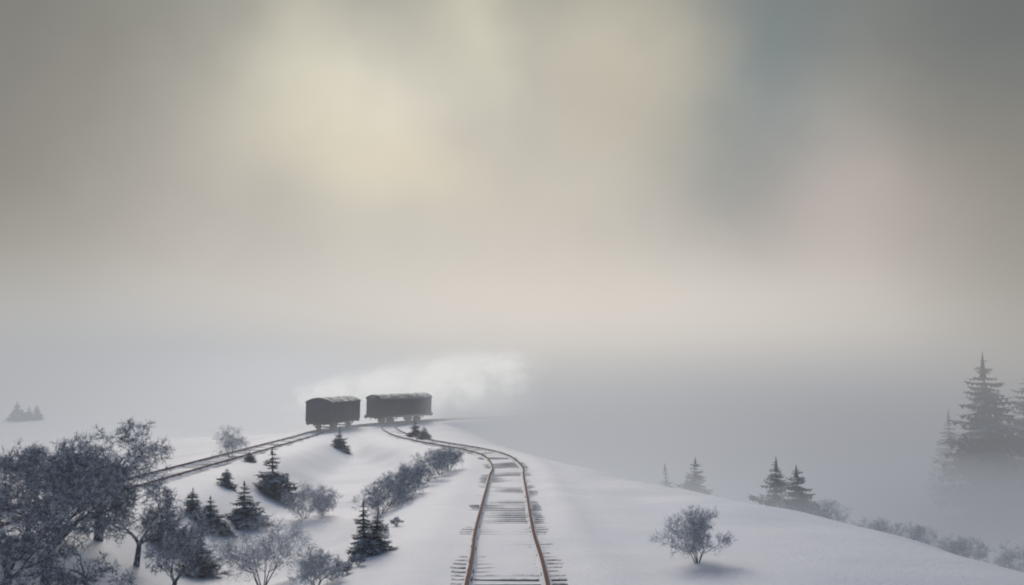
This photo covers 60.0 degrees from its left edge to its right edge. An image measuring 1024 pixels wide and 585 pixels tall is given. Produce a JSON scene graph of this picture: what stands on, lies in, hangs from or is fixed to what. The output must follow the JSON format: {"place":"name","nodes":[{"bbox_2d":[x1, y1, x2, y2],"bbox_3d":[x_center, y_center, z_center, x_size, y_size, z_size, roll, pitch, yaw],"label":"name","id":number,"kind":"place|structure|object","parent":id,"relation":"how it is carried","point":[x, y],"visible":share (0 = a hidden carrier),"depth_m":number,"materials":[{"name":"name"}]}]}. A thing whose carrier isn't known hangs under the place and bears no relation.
{"place":"outdoors","nodes":[
{"label":"outdoors","id":0,"kind":"place"},
{"bbox_2d":[0,338,1023,584],"bbox_3d":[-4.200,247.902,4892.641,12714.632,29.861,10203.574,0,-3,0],"label":"ground","id":1,"kind":"structure","parent":0,"point":[856,426],"depth_m":116.70,"materials":[{"name":"white snow"}]},
{"bbox_2d":[0,482,28,528],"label":"bare tree","id":2,"kind":"object","parent":1,"relation":"on","point":[4,496],"visible":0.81,"depth_m":20.00,"materials":[{"name":"grey plant"}]},
{"bbox_2d":[5,402,25,420],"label":"spruce","id":3,"kind":"object","parent":1,"relation":"on","point":[15,413],"visible":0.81,"depth_m":271.39,"materials":[{"name":"grey plant"}]},
{"bbox_2d":[16,410,29,420],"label":"spruce","id":4,"kind":"object","parent":1,"relation":"on","point":[22,417],"visible":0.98,"depth_m":269.08,"materials":[{"name":"grey plant"}]},
{"bbox_2d":[25,407,32,419],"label":"spruce","id":5,"kind":"object","parent":1,"relation":"on","point":[29,414],"visible":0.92,"depth_m":272.25,"materials":[{"name":"grey plant"}]},
{"bbox_2d":[0,474,68,545],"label":"bare tree","id":6,"kind":"object","parent":1,"relation":"on","point":[33,504],"visible":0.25,"depth_m":21.21,"materials":[{"name":"grey plant"}]},
{"bbox_2d":[22,443,48,454],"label":"bare tree","id":7,"kind":"object","parent":1,"relation":"on","point":[38,448],"visible":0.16,"depth_m":115.31,"materials":[{"name":"grey plant"}]},
{"bbox_2d":[30,407,43,419],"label":"spruce","id":8,"kind":"object","parent":1,"relation":"on","point":[37,415],"visible":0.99,"depth_m":272.40,"materials":[{"name":"grey plant"}]},
{"bbox_2d":[0,500,79,584],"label":"bare tree","id":9,"kind":"object","parent":1,"relation":"on","point":[9,541],"visible":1,"depth_m":17.29,"materials":[{"name":"grey plant"}]},
{"bbox_2d":[24,516,139,584],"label":"bare tree","id":10,"kind":"object","parent":1,"relation":"on","point":[83,579],"visible":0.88,"depth_m":18.44,"materials":[{"name":"grey plant"}]},
{"bbox_2d":[0,416,174,540],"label":"bare tree","id":11,"kind":"object","parent":1,"relation":"on","point":[5,466],"visible":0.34,"depth_m":23.76,"materials":[{"name":"grey plant"}]},
{"bbox_2d":[0,430,183,584],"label":"bare tree","id":12,"kind":"object","parent":1,"relation":"on","point":[79,486],"visible":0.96,"depth_m":19.66,"materials":[{"name":"grey plant"}]},
{"bbox_2d":[79,486,211,566],"bbox_3d":[-9.611,6.212,23.437,3.257,2.326,2.352,0,-3,0],"label":"bare tree","id":13,"kind":"object","parent":1,"relation":"on","point":[153,522],"visible":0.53,"depth_m":23.36,"materials":[{"name":"grey plant"}]},
{"bbox_2d":[147,443,164,455],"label":"shrub","id":14,"kind":"object","parent":1,"relation":"on","point":[154,448],"visible":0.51,"depth_m":91.61,"materials":[{"name":"grey plant"}]},
{"bbox_2d":[146,504,191,551],"bbox_3d":[-10.315,6.947,26.482,1.869,1.646,1.697,0,-3,0],"label":"spruce","id":15,"kind":"object","parent":1,"relation":"on","point":[158,538],"visible":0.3,"depth_m":26.32,"materials":[{"name":"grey plant"}]},
{"bbox_2d":[143,523,213,584],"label":"bare tree","id":16,"kind":"object","parent":1,"relation":"on","point":[191,548],"visible":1,"depth_m":21.69,"materials":[{"name":"grey plant"}]},
{"bbox_2d":[182,489,208,519],"bbox_3d":[-11.267,7.449,31.156,1.330,1.210,1.330,0,-3,0],"label":"spruce","id":17,"kind":"object","parent":1,"relation":"on","point":[193,504],"visible":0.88,"depth_m":31.14,"materials":[{"name":"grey plant"}]},
{"bbox_2d":[173,535,230,579],"bbox_3d":[-8.938,7.578,24.941,1.850,1.554,2.139,0,-3,0],"label":"spruce","id":18,"kind":"object","parent":1,"relation":"on","point":[207,570],"visible":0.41,"depth_m":24.81,"materials":[{"name":"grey plant"}]},
{"bbox_2d":[195,495,239,535],"bbox_3d":[-10.387,7.808,30.756,1.722,1.547,1.810,0,-3,0],"label":"spruce","id":19,"kind":"object","parent":1,"relation":"on","point":[217,522],"visible":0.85,"depth_m":30.62,"materials":[{"name":"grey plant"}]},
{"bbox_2d":[216,470,237,490],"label":"spruce","id":20,"kind":"object","parent":1,"relation":"on","point":[225,482],"visible":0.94,"depth_m":37.89,"materials":[{"name":"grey plant"}]},
{"bbox_2d":[213,424,250,457],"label":"shrub","id":21,"kind":"object","parent":1,"relation":"on","point":[231,442],"visible":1,"depth_m":53.23,"materials":[{"name":"grey plant"}]},
{"bbox_2d":[242,451,257,462],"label":"spruce","id":22,"kind":"object","parent":1,"relation":"on","point":[247,458],"visible":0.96,"depth_m":49.07,"materials":[{"name":"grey plant"}]},
{"bbox_2d":[226,480,275,529],"bbox_3d":[-9.976,7.980,33.056,2.397,1.971,2.374,0,-3,0],"label":"spruce","id":23,"kind":"object","parent":1,"relation":"on","point":[239,516],"visible":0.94,"depth_m":32.95,"materials":[{"name":"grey plant"}]},
{"bbox_2d":[205,510,319,584],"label":"shrub","id":24,"kind":"object","parent":1,"relation":"on","point":[268,551],"visible":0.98,"depth_m":23.23,"materials":[{"name":"grey plant"}]},
{"bbox_2d":[252,450,304,504],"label":"spruce","id":25,"kind":"object","parent":1,"relation":"on","point":[273,484],"visible":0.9,"depth_m":41.35,"materials":[{"name":"green plant"}]},
{"bbox_2d":[280,482,337,520],"bbox_3d":[-8.166,8.261,35.140,2.412,1.632,2.474,0,-3,0],"label":"shrub","id":26,"kind":"object","parent":1,"relation":"on","point":[317,493],"visible":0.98,"depth_m":35.03,"materials":[{"name":"grey plant"}]},
{"bbox_2d":[285,543,350,584],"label":"shrub","id":27,"kind":"object","parent":1,"relation":"on","point":[313,561],"visible":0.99,"depth_m":17.78,"materials":[{"name":"grey plant"}]},
{"bbox_2d":[304,486,343,516],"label":"shrub","id":28,"kind":"object","parent":1,"relation":"on","point":[331,505],"visible":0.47,"depth_m":36.50,"materials":[{"name":"grey plant"}]},
{"bbox_2d":[330,430,351,453],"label":"spruce","id":29,"kind":"object","parent":1,"relation":"on","point":[339,444],"visible":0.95,"depth_m":71.59,"materials":[{"name":"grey plant"}]},
{"bbox_2d":[342,561,352,573],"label":"shrub","id":30,"kind":"object","parent":1,"relation":"on","point":[349,567],"visible":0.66,"depth_m":18.54,"materials":[{"name":"grey plant"}]},
{"bbox_2d":[349,554,366,565],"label":"shrub","id":31,"kind":"object","parent":1,"relation":"on","point":[362,560],"visible":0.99,"depth_m":19.21,"materials":[{"name":"grey plant"}]},
{"bbox_2d":[345,501,381,561],"bbox_3d":[-3.380,5.554,20.671,1.046,1.504,1.184,0,-3,0],"label":"spruce","id":32,"kind":"object","parent":1,"relation":"on","point":[365,545],"visible":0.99,"depth_m":20.57,"materials":[{"name":"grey plant"}]},
{"bbox_2d":[2,410,742,530],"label":"railroad ties","id":33,"kind":"object","parent":1,"relation":"on","point":[205,463],"visible":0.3,"depth_m":47.07,"materials":[{"name":"brown wood"}]},
{"bbox_2d":[0,408,745,530],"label":"branch track rails","id":34,"kind":"object","parent":33,"relation":"on","point":[529,416],"visible":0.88,"depth_m":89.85,"materials":[{"name":"metal"}]},
{"bbox_2d":[305,396,360,429],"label":"wagon","id":35,"kind":"object","parent":34,"relation":"on","point":[332,412],"visible":0.98,"depth_m":91.72,"materials":[{"name":"grey wood"}]},
{"bbox_2d":[347,482,414,514],"bbox_3d":[-4.520,7.272,31.362,2.563,1.373,1.776,0,-3,0],"label":"shrub","id":36,"kind":"object","parent":1,"relation":"on","point":[374,503],"visible":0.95,"depth_m":31.25,"materials":[{"name":"grey plant"}]},
{"bbox_2d":[367,505,399,551],"bbox_3d":[-3.240,5.675,21.147,1.084,1.311,1.059,1,-3,-25],"label":"spruce","id":37,"kind":"object","parent":1,"relation":"on","point":[377,529],"visible":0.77,"depth_m":21.04,"materials":[{"name":"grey plant"}]},
{"bbox_2d":[380,524,389,535],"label":"shrub","id":38,"kind":"object","parent":1,"relation":"on","point":[386,526],"visible":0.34,"depth_m":23.47,"materials":[{"name":"grey plant"}]},
{"bbox_2d":[360,474,424,506],"bbox_3d":[-4.338,7.362,32.901,2.238,1.282,1.897,-1,-3,21],"label":"shrub","id":39,"kind":"object","parent":1,"relation":"on","point":[409,488],"visible":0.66,"depth_m":32.79,"materials":[{"name":"grey plant"}]},
{"bbox_2d":[390,516,403,525],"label":"shrub","id":40,"kind":"object","parent":1,"relation":"on","point":[396,520],"visible":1,"depth_m":25.23,"materials":[{"name":"grey plant"}]},
{"bbox_2d":[374,464,427,495],"bbox_3d":[-4.246,7.205,34.051,2.146,1.495,2.065,0,-3,0],"label":"shrub","id":41,"kind":"object","parent":1,"relation":"on","point":[397,475],"visible":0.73,"depth_m":34.04,"materials":[{"name":"grey plant"}]},
{"bbox_2d":[406,421,420,436],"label":"spruce","id":42,"kind":"object","parent":1,"relation":"on","point":[415,432],"visible":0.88,"depth_m":81.99,"materials":[{"name":"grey plant"}]},
{"bbox_2d":[396,461,438,488],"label":"shrub","id":43,"kind":"object","parent":1,"relation":"on","point":[421,471],"visible":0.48,"depth_m":37.15,"materials":[{"name":"grey plant"}]},
{"bbox_2d":[416,426,432,439],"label":"spruce","id":44,"kind":"object","parent":1,"relation":"on","point":[424,434],"visible":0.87,"depth_m":76.62,"materials":[{"name":"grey plant"}]},
{"bbox_2d":[408,447,449,483],"bbox_3d":[-3.655,7.696,39.518,2.019,1.628,1.975,1,-3,-23],"label":"shrub","id":45,"kind":"object","parent":1,"relation":"on","point":[435,466],"visible":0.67,"depth_m":39.50,"materials":[{"name":"grey plant"}]},
{"bbox_2d":[418,446,457,474],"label":"shrub","id":46,"kind":"object","parent":1,"relation":"on","point":[446,457],"visible":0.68,"depth_m":42.52,"materials":[{"name":"grey plant"}]},
{"bbox_2d":[433,444,464,470],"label":"shrub","id":47,"kind":"object","parent":1,"relation":"on","point":[457,455],"visible":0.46,"depth_m":44.29,"materials":[{"name":"grey plant"}]},
{"bbox_2d":[394,421,567,584],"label":"track sleepers","id":48,"kind":"object","parent":1,"relation":"on","point":[505,474],"visible":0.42,"depth_m":26.28},
{"bbox_2d":[381,417,549,584],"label":"track rails","id":49,"kind":"object","parent":48,"relation":"on","point":[469,569],"visible":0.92,"depth_m":27.77,"materials":[{"name":"metal"}]},
{"bbox_2d":[364,392,432,422],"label":"wagon","id":50,"kind":"object","parent":49,"relation":"on","point":[388,408],"visible":0.97,"depth_m":104.06,"materials":[{"name":"grey wood"}]},
{"bbox_2d":[380,417,551,584],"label":"rail snow","id":51,"kind":"structure","parent":48,"relation":"on","point":[537,562],"depth_m":27.18,"materials":[{"name":"white snow"}]},
{"bbox_2d":[659,465,675,487],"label":"valley spruce","id":52,"kind":"object","parent":1,"relation":"on","point":[666,482],"visible":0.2,"depth_m":61.62,"materials":[{"name":"grey plant"}]},
{"bbox_2d":[648,503,736,562],"bbox_3d":[3.851,5.258,19.247,2.064,1.424,1.655,2,-3,-33],"label":"shrub","id":53,"kind":"object","parent":1,"relation":"on","point":[700,529],"visible":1,"depth_m":19.09,"materials":[{"name":"grey plant"}]},
{"bbox_2d":[673,458,713,494],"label":"valley spruce","id":54,"kind":"object","parent":1,"relation":"on","point":[691,485],"visible":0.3,"depth_m":57.39,"materials":[{"name":"grey plant"}]},
{"bbox_2d":[747,458,791,508],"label":"valley spruce","id":55,"kind":"object","parent":1,"relation":"on","point":[771,499],"visible":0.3,"depth_m":45.38,"materials":[{"name":"grey plant"}]},
{"bbox_2d":[775,466,827,515],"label":"valley spruce","id":56,"kind":"object","parent":1,"relation":"on","point":[800,501],"visible":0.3,"depth_m":43.43,"materials":[{"name":"grey plant"}]},
{"bbox_2d":[805,498,858,523],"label":"ridge shrub","id":57,"kind":"object","parent":1,"relation":"on","point":[821,512],"visible":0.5,"depth_m":33.65,"materials":[{"name":"grey plant"}]},
{"bbox_2d":[857,516,907,533],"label":"ridge shrub","id":58,"kind":"object","parent":1,"relation":"on","point":[883,528],"visible":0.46,"depth_m":31.17,"materials":[{"name":"grey plant"}]},
{"bbox_2d":[889,520,947,547],"bbox_3d":[13.412,8.341,29.531,1.786,1.401,1.880,2,-3,-30],"label":"ridge shrub","id":59,"kind":"object","parent":1,"relation":"on","point":[915,536],"visible":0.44,"depth_m":29.48,"materials":[{"name":"grey plant"}]},
{"bbox_2d":[908,411,970,527],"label":"valley spruce","id":60,"kind":"object","parent":1,"relation":"on","point":[929,512],"visible":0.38,"depth_m":89.06,"materials":[{"name":"grey plant"}]},
{"bbox_2d":[937,533,990,562],"bbox_3d":[13.983,8.135,27.507,1.624,1.290,1.530,-2,-3,32],"label":"ridge shrub","id":61,"kind":"object","parent":1,"relation":"on","point":[955,549],"visible":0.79,"depth_m":27.46,"materials":[{"name":"grey plant"}]},
{"bbox_2d":[915,352,1023,571],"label":"valley spruce","id":62,"kind":"object","parent":1,"relation":"on","point":[988,490],"visible":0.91,"depth_m":70.07,"materials":[{"name":"grey plant"}]},
{"bbox_2d":[968,379,1023,516],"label":"valley spruce","id":63,"kind":"object","parent":1,"relation":"on","point":[1018,422],"visible":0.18,"depth_m":75.67,"materials":[{"name":"grey plant"}]},
{"bbox_2d":[986,540,1023,571],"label":"ridge shrub","id":64,"kind":"object","parent":1,"relation":"on","point":[1005,557],"visible":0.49,"depth_m":25.79,"materials":[{"name":"grey plant"}]},
{"bbox_2d":[0,0,1023,337],"label":"sky","id":65,"kind":"structure","parent":0,"point":[169,168],"materials":[{"name":"grey"}]}
]}

